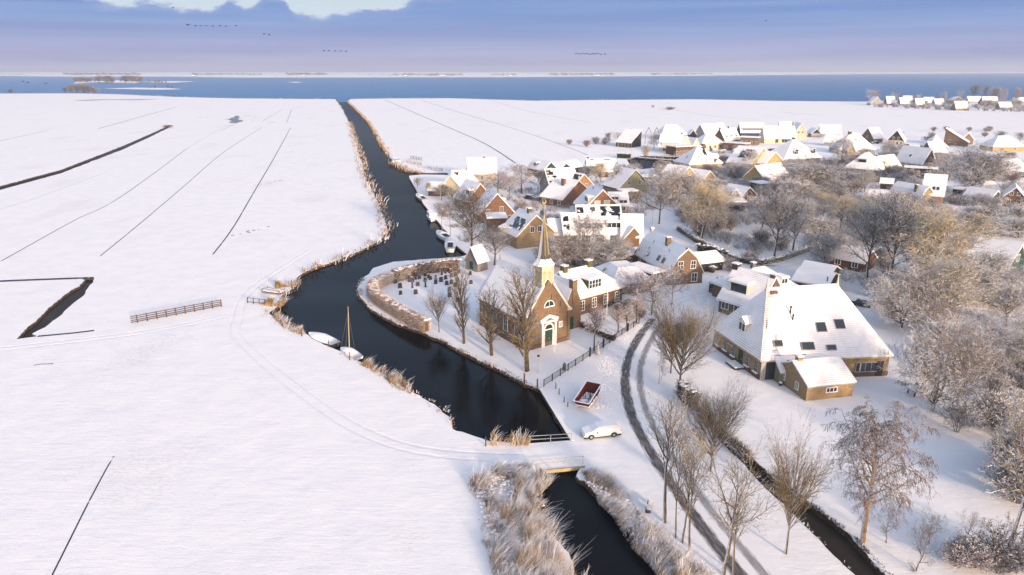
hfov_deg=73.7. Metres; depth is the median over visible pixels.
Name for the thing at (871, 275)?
undergrowth
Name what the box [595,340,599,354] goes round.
conifer
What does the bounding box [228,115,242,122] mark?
meltwater
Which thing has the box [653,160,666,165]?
bush
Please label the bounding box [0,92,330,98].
bank grass
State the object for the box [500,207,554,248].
house
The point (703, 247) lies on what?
hedge
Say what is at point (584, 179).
house
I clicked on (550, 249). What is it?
tree
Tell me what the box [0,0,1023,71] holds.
sky
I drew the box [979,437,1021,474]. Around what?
bush
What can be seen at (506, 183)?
tree
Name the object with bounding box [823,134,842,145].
house
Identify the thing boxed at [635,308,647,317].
bush
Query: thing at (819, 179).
tree
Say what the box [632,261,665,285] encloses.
carport
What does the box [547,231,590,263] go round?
tree
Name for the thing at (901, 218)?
tree
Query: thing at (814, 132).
house
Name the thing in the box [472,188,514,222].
house
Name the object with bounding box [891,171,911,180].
bush
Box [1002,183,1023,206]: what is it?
house
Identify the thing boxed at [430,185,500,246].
tree
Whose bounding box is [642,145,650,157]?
tree
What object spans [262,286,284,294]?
landing stage
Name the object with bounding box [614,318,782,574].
road
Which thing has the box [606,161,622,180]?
tree
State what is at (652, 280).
tree
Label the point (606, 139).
bush
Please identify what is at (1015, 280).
tree
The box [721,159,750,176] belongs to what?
tree
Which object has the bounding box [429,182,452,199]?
tree
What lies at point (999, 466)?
bush
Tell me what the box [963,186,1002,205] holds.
outbuilding
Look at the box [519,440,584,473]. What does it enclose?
bridge
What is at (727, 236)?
undergrowth
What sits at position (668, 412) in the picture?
tree
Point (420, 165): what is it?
bank grass
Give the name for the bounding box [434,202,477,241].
undergrowth
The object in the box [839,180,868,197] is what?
tree
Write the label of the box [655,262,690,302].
tree
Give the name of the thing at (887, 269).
bush
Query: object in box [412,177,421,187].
tree
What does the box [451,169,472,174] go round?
house
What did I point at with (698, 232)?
bush
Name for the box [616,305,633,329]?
tree
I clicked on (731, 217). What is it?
bush
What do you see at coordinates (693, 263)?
window
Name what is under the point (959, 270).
tree
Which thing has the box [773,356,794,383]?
link building
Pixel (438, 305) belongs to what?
tree
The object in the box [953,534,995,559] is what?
bush
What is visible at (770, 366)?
glazed door
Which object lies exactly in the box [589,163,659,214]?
undergrowth
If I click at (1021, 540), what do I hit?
tree
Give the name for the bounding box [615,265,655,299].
tree
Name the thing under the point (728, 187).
house
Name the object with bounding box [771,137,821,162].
house
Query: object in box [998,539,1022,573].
bush
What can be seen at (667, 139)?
house
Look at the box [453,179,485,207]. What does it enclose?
house
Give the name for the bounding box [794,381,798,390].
window
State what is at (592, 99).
bank grass
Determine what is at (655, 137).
tree
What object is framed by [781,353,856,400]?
annex
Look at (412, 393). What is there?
bank grass
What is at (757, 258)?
bush
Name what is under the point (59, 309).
water
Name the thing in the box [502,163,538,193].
tree
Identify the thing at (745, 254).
bush
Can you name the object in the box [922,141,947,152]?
house
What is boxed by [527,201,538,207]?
tree
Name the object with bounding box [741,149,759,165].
tree
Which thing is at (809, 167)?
tree
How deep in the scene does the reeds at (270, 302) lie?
127.00 m
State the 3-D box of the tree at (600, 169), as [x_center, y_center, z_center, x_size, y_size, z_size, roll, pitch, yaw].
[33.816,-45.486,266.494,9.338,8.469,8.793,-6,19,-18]
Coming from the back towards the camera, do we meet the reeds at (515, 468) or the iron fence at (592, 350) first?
the iron fence at (592, 350)
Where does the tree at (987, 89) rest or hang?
on the ground at (220, 448)
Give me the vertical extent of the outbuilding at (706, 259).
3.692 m
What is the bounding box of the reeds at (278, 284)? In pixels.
[273,277,296,288]
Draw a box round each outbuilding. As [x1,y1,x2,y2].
[693,250,724,271]
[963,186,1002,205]
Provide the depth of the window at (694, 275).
140.00 m
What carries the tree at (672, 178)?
on the ground at (220, 448)
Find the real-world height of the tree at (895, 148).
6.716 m
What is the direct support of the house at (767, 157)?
on the ground at (220, 448)
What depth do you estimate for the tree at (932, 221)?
126.00 m
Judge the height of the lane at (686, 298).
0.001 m
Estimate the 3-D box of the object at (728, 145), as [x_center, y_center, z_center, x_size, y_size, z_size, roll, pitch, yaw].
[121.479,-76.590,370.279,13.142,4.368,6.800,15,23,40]
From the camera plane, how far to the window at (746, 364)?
99.34 m
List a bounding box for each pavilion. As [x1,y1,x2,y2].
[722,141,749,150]
[750,180,772,189]
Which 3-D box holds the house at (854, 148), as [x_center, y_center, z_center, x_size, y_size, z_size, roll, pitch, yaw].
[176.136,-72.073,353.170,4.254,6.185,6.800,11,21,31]
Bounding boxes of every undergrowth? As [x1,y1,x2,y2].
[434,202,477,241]
[451,179,558,244]
[531,192,573,218]
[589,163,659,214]
[639,149,1023,216]
[664,194,802,254]
[800,191,1023,386]
[873,101,1023,111]
[908,539,1023,573]
[979,363,1023,485]
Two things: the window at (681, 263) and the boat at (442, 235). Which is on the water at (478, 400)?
the boat at (442, 235)
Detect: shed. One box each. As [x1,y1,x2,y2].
[464,244,489,271]
[611,240,635,262]
[951,186,967,197]
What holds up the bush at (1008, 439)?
on the ground at (220, 448)
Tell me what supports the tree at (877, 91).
on the ground at (220, 448)
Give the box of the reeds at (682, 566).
[636,514,704,574]
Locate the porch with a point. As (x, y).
(626, 190)
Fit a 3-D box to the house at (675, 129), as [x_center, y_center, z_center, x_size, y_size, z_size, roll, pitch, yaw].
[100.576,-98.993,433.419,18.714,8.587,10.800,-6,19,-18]
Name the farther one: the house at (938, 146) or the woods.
the woods
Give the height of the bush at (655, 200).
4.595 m
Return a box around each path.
[0,313,526,463]
[229,249,314,323]
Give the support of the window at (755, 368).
in the farmhouse
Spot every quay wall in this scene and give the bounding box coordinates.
[409,178,467,254]
[539,388,573,441]
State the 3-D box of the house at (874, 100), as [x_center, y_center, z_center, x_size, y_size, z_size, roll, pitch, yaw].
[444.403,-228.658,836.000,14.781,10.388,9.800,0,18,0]
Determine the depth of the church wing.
115.02 m
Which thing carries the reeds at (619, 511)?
on the ground at (220, 448)
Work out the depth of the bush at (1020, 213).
197.73 m
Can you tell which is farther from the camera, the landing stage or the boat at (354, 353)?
the landing stage
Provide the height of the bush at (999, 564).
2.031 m
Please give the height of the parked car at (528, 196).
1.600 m
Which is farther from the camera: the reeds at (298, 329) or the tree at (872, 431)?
the reeds at (298, 329)
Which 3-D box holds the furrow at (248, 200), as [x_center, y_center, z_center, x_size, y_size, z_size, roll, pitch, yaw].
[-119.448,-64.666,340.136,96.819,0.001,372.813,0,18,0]
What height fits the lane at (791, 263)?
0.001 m
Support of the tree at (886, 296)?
on the ground at (220, 448)
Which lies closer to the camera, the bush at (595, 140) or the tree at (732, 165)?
the tree at (732, 165)
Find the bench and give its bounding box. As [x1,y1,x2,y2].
[645,495,652,513]
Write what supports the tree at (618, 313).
on the ground at (220, 448)
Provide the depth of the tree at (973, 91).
913.01 m
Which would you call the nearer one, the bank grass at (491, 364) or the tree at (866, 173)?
the bank grass at (491, 364)
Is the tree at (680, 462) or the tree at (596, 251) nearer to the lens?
the tree at (680, 462)
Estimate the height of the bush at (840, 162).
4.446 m
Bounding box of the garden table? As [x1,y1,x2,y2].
[906,385,941,396]
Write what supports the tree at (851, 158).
on the ground at (220, 448)
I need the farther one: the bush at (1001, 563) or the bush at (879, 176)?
the bush at (879, 176)
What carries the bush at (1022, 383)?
on the ground at (220, 448)
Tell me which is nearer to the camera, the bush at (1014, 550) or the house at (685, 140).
the bush at (1014, 550)
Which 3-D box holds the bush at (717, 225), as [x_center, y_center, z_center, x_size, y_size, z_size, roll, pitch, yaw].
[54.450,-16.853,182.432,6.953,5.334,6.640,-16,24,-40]
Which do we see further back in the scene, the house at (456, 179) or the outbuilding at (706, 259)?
the house at (456, 179)
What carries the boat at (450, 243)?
on the water at (478, 400)
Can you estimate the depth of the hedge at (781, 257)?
158.98 m
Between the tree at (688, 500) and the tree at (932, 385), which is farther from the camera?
the tree at (932, 385)
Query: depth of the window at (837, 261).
151.30 m
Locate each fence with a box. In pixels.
[130,299,221,322]
[247,297,265,303]
[543,318,639,386]
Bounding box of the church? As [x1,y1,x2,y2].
[478,201,571,349]
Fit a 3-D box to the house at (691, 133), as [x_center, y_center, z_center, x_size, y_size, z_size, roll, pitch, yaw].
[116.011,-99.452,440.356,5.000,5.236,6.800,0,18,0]
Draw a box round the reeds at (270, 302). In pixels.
[259,294,290,306]
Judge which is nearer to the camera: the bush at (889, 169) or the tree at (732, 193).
the tree at (732, 193)
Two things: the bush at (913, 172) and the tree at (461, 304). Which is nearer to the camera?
the tree at (461, 304)
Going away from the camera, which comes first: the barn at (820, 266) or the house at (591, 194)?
the barn at (820, 266)
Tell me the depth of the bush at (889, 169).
282.79 m
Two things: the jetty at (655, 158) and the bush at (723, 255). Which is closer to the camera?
the bush at (723, 255)
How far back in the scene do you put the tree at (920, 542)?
58.95 m
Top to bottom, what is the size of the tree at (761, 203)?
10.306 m
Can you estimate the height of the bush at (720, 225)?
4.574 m
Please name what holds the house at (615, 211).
on the ground at (220, 448)
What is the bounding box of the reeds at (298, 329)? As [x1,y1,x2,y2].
[273,311,305,334]
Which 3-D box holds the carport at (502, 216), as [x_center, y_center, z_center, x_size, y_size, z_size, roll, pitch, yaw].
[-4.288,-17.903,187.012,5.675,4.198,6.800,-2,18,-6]
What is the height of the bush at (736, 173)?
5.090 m
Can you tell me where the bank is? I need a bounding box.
[0,73,1020,574]
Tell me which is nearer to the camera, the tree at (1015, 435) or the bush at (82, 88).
the tree at (1015, 435)
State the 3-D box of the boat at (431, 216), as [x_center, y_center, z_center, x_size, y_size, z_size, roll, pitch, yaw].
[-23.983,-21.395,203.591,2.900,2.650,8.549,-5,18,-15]
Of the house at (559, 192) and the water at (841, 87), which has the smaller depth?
the house at (559, 192)
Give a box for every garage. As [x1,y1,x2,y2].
[723,197,746,211]
[868,189,889,197]
[879,177,894,188]
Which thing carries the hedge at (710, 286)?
on the ground at (220, 448)
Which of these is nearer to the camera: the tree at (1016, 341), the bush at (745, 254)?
the tree at (1016, 341)
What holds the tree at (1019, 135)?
on the ground at (220, 448)
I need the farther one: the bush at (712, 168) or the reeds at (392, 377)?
the bush at (712, 168)
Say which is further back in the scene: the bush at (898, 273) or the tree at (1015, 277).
the bush at (898, 273)
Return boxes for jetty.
[635,155,676,160]
[649,153,679,157]
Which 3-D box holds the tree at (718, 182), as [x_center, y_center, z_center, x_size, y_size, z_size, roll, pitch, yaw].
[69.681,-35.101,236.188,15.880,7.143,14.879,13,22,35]
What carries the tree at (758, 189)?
on the ground at (220, 448)
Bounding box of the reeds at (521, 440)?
[488,426,536,445]
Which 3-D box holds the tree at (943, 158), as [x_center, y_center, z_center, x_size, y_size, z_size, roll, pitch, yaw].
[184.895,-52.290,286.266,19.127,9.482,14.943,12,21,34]
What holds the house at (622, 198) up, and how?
on the ground at (220, 448)
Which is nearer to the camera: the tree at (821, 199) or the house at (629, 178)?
the tree at (821, 199)
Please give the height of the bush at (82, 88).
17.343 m
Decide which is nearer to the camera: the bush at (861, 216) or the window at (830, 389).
the window at (830, 389)
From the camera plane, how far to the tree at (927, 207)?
171.58 m
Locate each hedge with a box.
[365,271,432,332]
[392,257,461,281]
[579,318,616,340]
[616,153,630,158]
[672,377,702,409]
[675,225,822,264]
[694,405,758,462]
[696,243,728,256]
[707,265,717,272]
[707,275,724,292]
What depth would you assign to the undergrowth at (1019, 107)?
757.09 m
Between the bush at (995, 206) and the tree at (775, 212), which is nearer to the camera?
the tree at (775, 212)
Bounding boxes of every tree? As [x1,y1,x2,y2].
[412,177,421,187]
[420,283,451,331]
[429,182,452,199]
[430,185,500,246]
[446,264,471,343]
[464,223,513,264]
[467,281,506,355]
[472,176,497,191]
[484,168,515,190]
[499,173,520,194]
[499,260,542,371]
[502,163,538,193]
[516,201,527,208]
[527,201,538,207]
[532,241,569,263]
[534,169,543,180]
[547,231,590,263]
[563,208,611,265]
[570,242,608,261]
[578,164,596,176]
[583,301,610,348]
[584,233,634,264]
[589,161,609,178]
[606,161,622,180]
[606,309,625,331]
[609,235,635,260]
[612,132,621,138]
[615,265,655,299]
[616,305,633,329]
[625,294,646,322]
[629,161,687,223]
[629,267,679,314]
[640,287,732,387]
[641,390,700,522]
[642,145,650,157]
[644,174,680,186]
[645,132,659,144]
[647,307,699,372]
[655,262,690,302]
[657,356,671,378]
[658,409,699,537]
[661,421,722,553]
[662,165,708,203]
[673,178,735,238]
[674,435,709,543]
[681,368,759,471]
[696,386,733,446]
[697,432,791,574]
[698,186,746,212]
[699,175,734,189]
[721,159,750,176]
[722,487,763,573]
[732,193,789,226]
[739,187,812,256]
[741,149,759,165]
[752,184,771,194]
[759,193,826,250]
[764,405,846,554]
[767,169,812,191]
[767,182,784,194]
[774,156,857,199]
[777,175,824,201]
[783,196,824,220]
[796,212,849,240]
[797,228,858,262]
[803,172,835,187]
[811,191,838,218]
[812,395,939,543]
[814,194,878,227]
[827,134,858,159]
[829,195,864,223]
[837,205,918,279]
[838,172,874,192]
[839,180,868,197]
[839,187,956,277]
[843,153,857,165]
[846,201,891,225]
[851,168,878,191]
[859,147,871,154]
[860,261,965,329]
[861,186,918,220]
[865,89,880,98]
[869,204,936,252]
[869,503,907,542]
[876,206,1023,295]
[876,301,1018,415]
[877,149,899,155]
[886,144,902,152]
[891,252,1022,325]
[896,200,956,239]
[900,195,942,209]
[901,202,958,245]
[907,513,959,569]
[910,311,1015,376]
[915,507,949,543]
[930,153,972,172]
[932,201,956,209]
[935,205,959,217]
[945,311,1023,350]
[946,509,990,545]
[949,142,1020,186]
[951,210,1010,234]
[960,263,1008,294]
[962,211,999,232]
[963,205,982,215]
[969,83,984,95]
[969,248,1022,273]
[971,275,1023,327]
[977,193,992,203]
[981,262,1023,301]
[982,85,992,95]
[982,194,1012,205]
[983,388,1023,542]
[984,409,1023,486]
[988,261,1023,291]
[988,269,1023,308]
[989,85,1003,97]
[991,130,1010,136]
[995,325,1023,364]
[1000,215,1023,236]
[1002,88,1008,98]
[1007,423,1023,544]
[1013,86,1022,99]
[1013,132,1023,140]
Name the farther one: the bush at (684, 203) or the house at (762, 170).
the house at (762, 170)
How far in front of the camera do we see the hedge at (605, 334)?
112.33 m
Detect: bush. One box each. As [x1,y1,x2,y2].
[65,84,74,91]
[72,85,80,92]
[76,83,87,91]
[89,86,99,92]
[436,208,446,215]
[534,253,561,266]
[566,252,579,265]
[575,251,597,265]
[582,140,590,146]
[591,136,599,143]
[601,137,608,143]
[610,302,625,309]
[619,298,635,309]
[629,190,646,202]
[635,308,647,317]
[652,191,670,204]
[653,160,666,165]
[678,199,692,209]
[678,203,701,221]
[690,218,713,236]
[703,165,718,172]
[708,216,728,233]
[708,216,729,229]
[718,156,728,164]
[720,257,738,270]
[721,253,730,263]
[722,212,739,222]
[723,213,742,228]
[726,170,744,179]
[730,209,744,219]
[738,251,751,259]
[746,250,760,258]
[746,256,759,264]
[747,239,764,250]
[748,232,774,243]
[749,175,763,183]
[751,232,774,247]
[752,228,775,238]
[753,195,769,206]
[768,235,792,249]
[830,188,854,202]
[836,159,849,164]
[852,206,868,222]
[853,219,871,229]
[860,195,877,205]
[860,274,893,296]
[870,258,900,273]
[871,168,890,180]
[873,173,883,181]
[874,248,896,265]
[876,262,900,275]
[884,164,894,172]
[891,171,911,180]
[892,268,909,284]
[893,166,908,172]
[898,190,919,199]
[905,168,922,176]
[924,169,941,173]
[934,398,987,432]
[939,530,998,568]
[940,537,979,567]
[952,255,979,267]
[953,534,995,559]
[957,206,972,216]
[960,211,996,230]
[960,511,1023,572]
[962,543,1000,573]
[970,387,1023,430]
[973,205,1003,217]
[977,446,1023,503]
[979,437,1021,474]
[980,99,992,106]
[980,368,1014,392]
[980,448,1019,479]
[984,548,1018,573]
[985,203,1007,213]
[987,431,1019,459]
[990,549,1008,573]
[993,213,1013,219]
[995,151,1015,156]
[995,426,1023,461]
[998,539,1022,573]
[998,552,1023,574]
[1002,367,1023,386]
[1003,170,1023,181]
[1003,541,1023,574]
[1008,205,1023,218]
[1012,358,1023,373]
[1013,373,1023,387]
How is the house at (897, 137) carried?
on the ground at (220, 448)
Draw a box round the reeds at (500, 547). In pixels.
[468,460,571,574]
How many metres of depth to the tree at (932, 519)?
63.04 m
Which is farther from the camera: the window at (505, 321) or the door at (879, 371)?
the window at (505, 321)
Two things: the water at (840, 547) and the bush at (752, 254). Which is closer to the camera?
the water at (840, 547)
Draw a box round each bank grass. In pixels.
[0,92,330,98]
[265,276,300,323]
[301,121,398,272]
[340,351,454,427]
[348,101,392,156]
[356,277,541,389]
[358,97,848,101]
[389,160,424,172]
[399,159,453,170]
[734,451,850,567]
[770,472,892,574]
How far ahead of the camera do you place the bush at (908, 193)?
216.88 m
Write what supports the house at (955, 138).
on the ground at (220, 448)
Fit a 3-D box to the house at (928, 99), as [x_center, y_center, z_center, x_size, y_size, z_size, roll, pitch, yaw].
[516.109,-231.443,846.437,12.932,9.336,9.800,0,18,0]
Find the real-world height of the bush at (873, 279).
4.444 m
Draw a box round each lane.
[516,169,560,216]
[644,222,788,272]
[645,287,715,320]
[772,258,828,267]
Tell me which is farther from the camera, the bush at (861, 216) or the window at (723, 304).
the bush at (861, 216)
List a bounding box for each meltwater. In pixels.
[79,99,150,100]
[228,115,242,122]
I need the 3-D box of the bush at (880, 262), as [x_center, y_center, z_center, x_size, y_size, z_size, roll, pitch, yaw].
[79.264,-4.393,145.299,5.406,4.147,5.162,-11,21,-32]
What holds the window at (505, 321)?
in the church
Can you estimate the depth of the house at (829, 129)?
444.57 m
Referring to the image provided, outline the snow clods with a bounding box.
[587,318,649,408]
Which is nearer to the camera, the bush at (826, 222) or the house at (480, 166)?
the bush at (826, 222)
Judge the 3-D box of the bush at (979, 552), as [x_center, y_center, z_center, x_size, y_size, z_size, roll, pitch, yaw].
[40.533,23.389,60.152,4.406,3.033,3.903,-6,19,-19]
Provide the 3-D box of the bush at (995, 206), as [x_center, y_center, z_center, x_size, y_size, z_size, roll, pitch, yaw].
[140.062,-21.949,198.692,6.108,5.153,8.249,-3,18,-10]
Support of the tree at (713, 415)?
on the ground at (220, 448)
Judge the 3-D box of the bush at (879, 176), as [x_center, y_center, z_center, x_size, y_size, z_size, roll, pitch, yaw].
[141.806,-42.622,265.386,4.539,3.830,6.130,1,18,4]
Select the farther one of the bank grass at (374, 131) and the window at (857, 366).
the bank grass at (374, 131)
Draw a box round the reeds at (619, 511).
[579,462,730,574]
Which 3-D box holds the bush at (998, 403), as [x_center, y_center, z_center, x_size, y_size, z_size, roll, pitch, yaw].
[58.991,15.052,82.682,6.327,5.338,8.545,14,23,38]
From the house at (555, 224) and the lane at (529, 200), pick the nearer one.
the house at (555, 224)
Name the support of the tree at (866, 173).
on the ground at (220, 448)
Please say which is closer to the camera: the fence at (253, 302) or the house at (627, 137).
the fence at (253, 302)
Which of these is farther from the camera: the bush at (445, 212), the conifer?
the bush at (445, 212)
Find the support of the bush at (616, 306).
on the ground at (220, 448)
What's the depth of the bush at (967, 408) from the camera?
81.82 m
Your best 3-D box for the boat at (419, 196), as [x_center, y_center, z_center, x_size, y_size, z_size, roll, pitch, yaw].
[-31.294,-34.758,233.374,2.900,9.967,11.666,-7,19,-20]
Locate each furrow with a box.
[0,149,185,261]
[0,277,92,281]
[37,330,93,336]
[51,456,113,574]
[100,131,255,255]
[213,127,290,253]
[386,100,515,162]
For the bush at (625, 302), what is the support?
on the ground at (220, 448)
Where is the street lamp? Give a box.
[659,339,663,383]
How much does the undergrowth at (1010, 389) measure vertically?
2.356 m
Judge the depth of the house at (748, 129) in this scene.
446.63 m
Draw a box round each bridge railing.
[529,433,571,443]
[532,456,583,466]
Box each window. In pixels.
[503,314,507,331]
[514,320,518,336]
[544,300,554,307]
[581,300,584,310]
[592,297,596,307]
[603,294,607,304]
[614,291,619,301]
[678,261,683,268]
[690,260,695,268]
[691,272,697,281]
[715,333,719,345]
[721,302,728,309]
[721,338,727,351]
[729,343,735,357]
[743,353,749,367]
[751,359,758,373]
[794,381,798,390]
[825,386,837,392]
[834,259,840,264]
[851,262,857,267]
[854,362,861,371]
[859,362,876,371]
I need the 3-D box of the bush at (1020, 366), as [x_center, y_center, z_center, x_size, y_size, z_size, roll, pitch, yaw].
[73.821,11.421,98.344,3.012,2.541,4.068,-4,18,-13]
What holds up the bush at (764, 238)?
on the ground at (220, 448)
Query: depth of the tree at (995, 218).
178.63 m
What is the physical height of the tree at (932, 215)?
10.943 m
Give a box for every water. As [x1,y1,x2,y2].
[0,73,1023,101]
[0,102,772,574]
[22,280,92,337]
[694,409,877,574]
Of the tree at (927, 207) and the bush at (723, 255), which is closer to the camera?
the bush at (723, 255)
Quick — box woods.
[4,72,975,75]
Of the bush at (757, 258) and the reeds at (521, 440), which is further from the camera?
the bush at (757, 258)
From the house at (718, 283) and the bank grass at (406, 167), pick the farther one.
the bank grass at (406, 167)
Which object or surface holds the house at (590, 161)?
on the ground at (220, 448)
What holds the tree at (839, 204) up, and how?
on the ground at (220, 448)
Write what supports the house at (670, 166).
on the ground at (220, 448)
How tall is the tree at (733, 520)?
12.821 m
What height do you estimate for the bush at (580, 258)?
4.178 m
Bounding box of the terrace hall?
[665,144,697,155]
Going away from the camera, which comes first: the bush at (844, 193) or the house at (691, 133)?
the bush at (844, 193)
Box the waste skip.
[573,381,601,407]
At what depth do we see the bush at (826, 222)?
168.70 m
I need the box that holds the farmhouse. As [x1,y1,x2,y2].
[712,274,893,379]
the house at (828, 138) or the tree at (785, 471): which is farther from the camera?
the house at (828, 138)
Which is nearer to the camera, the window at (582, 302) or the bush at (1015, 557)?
the bush at (1015, 557)
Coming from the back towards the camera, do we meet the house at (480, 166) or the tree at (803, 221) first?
the house at (480, 166)
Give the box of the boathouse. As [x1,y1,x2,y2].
[427,182,445,195]
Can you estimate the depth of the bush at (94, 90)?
1263.53 m
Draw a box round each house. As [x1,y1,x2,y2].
[443,171,477,195]
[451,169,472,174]
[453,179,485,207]
[466,155,496,180]
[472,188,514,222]
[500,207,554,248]
[526,158,556,175]
[539,167,575,192]
[539,177,587,207]
[546,218,562,241]
[549,160,570,167]
[556,258,625,314]
[559,212,577,239]
[572,172,593,186]
[573,184,616,209]
[574,204,622,244]
[585,156,616,172]
[594,260,650,293]
[598,164,613,176]
[602,167,650,192]
[607,192,629,212]
[615,128,642,147]
[618,225,642,246]
[620,213,643,243]
[634,227,703,284]
[654,124,687,138]
[658,134,683,151]
[658,164,696,185]
[673,143,722,168]
[682,135,689,143]
[687,129,696,137]
[688,137,699,144]
[691,168,715,184]
[695,123,725,137]
[697,133,722,149]
[710,261,797,296]
[714,126,739,141]
[715,185,740,196]
[716,261,780,314]
[726,145,766,168]
[727,183,756,203]
[737,123,763,135]
[740,136,760,144]
[742,162,788,182]
[756,151,783,164]
[759,126,796,142]
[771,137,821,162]
[777,121,791,125]
[792,121,807,138]
[807,127,821,136]
[818,124,841,136]
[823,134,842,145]
[828,131,875,153]
[829,244,877,271]
[844,149,884,174]
[847,142,856,154]
[861,127,883,142]
[867,96,881,104]
[874,154,901,173]
[883,96,895,104]
[887,129,906,145]
[890,181,933,203]
[896,97,908,105]
[897,145,935,166]
[913,98,924,106]
[920,135,948,148]
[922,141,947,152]
[923,97,934,103]
[923,173,947,204]
[931,99,943,106]
[944,127,969,146]
[950,101,967,110]
[956,131,974,144]
[965,96,980,102]
[972,180,1001,191]
[978,96,997,104]
[979,136,1023,150]
[994,102,1012,109]
[994,159,1022,167]
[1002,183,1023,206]
[1006,163,1023,177]
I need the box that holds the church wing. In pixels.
[554,274,580,328]
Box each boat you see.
[309,332,340,347]
[340,311,362,359]
[389,156,400,160]
[416,175,427,200]
[427,210,437,221]
[436,185,449,240]
[445,197,455,252]
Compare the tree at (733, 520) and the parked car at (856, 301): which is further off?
the parked car at (856, 301)
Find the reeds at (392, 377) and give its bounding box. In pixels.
[360,359,414,392]
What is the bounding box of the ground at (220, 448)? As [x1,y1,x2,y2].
[0,72,1023,574]
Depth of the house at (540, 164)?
280.04 m
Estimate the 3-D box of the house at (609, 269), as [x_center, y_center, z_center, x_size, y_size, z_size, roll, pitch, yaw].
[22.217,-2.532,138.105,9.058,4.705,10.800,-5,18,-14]
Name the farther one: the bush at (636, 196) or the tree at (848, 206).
the bush at (636, 196)
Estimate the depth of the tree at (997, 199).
210.14 m
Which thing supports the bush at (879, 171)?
on the ground at (220, 448)
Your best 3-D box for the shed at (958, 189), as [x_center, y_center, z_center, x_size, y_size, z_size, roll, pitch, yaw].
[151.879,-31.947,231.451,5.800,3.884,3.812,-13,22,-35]
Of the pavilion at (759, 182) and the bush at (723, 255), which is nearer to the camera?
the bush at (723, 255)
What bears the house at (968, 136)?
on the ground at (220, 448)
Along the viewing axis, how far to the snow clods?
102.27 m
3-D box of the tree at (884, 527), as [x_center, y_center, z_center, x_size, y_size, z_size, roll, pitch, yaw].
[34.731,21.632,63.560,2.505,4.262,3.708,-6,19,-18]
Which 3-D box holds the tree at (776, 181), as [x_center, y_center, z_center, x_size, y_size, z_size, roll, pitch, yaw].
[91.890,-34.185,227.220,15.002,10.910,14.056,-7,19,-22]
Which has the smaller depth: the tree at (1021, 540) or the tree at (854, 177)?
the tree at (1021, 540)
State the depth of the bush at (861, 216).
192.68 m
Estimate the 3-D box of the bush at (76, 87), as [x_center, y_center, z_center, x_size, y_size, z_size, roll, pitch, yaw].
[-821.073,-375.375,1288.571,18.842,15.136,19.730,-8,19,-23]
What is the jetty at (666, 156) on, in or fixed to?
in the water at (478, 400)
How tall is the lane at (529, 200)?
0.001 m
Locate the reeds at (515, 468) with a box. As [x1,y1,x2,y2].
[483,459,538,478]
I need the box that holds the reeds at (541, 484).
[525,462,556,506]
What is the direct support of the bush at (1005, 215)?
on the ground at (220, 448)
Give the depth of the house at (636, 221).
170.49 m
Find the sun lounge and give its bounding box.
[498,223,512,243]
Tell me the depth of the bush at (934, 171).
267.63 m
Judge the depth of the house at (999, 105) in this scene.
743.10 m
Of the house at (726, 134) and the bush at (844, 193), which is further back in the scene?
the house at (726, 134)
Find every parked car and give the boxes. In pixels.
[523,194,533,199]
[580,420,620,439]
[850,296,874,308]
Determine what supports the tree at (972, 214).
on the ground at (220, 448)
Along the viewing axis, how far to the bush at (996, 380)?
92.62 m
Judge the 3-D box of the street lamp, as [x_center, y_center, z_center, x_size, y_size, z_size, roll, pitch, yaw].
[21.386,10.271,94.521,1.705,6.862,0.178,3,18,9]
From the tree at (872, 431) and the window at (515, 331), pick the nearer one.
the tree at (872, 431)
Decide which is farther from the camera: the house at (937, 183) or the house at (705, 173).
the house at (705, 173)
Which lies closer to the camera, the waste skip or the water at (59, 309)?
the waste skip
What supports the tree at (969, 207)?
on the ground at (220, 448)
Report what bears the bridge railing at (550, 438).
on the bridge
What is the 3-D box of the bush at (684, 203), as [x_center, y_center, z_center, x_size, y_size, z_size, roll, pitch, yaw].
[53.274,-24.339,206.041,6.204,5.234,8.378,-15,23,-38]
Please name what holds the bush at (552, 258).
on the ground at (220, 448)
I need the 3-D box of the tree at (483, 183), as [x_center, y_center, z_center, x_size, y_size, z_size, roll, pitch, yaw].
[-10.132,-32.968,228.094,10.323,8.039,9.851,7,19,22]
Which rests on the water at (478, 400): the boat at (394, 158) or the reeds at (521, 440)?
the boat at (394, 158)
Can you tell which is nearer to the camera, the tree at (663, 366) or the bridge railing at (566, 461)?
the bridge railing at (566, 461)
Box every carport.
[485,212,507,231]
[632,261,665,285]
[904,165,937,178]
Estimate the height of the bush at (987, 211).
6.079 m
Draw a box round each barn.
[563,160,583,172]
[791,267,840,284]
[800,260,841,272]
[968,237,1023,270]
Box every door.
[545,328,552,341]
[570,316,573,328]
[738,349,742,363]
[765,362,775,378]
[875,361,883,375]
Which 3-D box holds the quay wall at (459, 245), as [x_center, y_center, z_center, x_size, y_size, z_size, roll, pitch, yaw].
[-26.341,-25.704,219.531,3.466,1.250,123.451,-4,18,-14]
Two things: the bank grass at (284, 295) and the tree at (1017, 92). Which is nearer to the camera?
the bank grass at (284, 295)
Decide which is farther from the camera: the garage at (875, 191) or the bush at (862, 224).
the garage at (875, 191)
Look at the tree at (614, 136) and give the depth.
418.79 m
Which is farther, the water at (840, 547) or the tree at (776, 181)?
the tree at (776, 181)
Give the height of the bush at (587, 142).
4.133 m
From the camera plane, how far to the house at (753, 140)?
397.58 m
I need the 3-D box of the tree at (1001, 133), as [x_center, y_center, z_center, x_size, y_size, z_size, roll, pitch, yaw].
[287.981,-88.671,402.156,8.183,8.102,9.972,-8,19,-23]
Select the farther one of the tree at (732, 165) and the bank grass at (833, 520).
the tree at (732, 165)
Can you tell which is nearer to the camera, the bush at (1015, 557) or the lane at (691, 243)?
the bush at (1015, 557)
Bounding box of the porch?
[617,188,638,200]

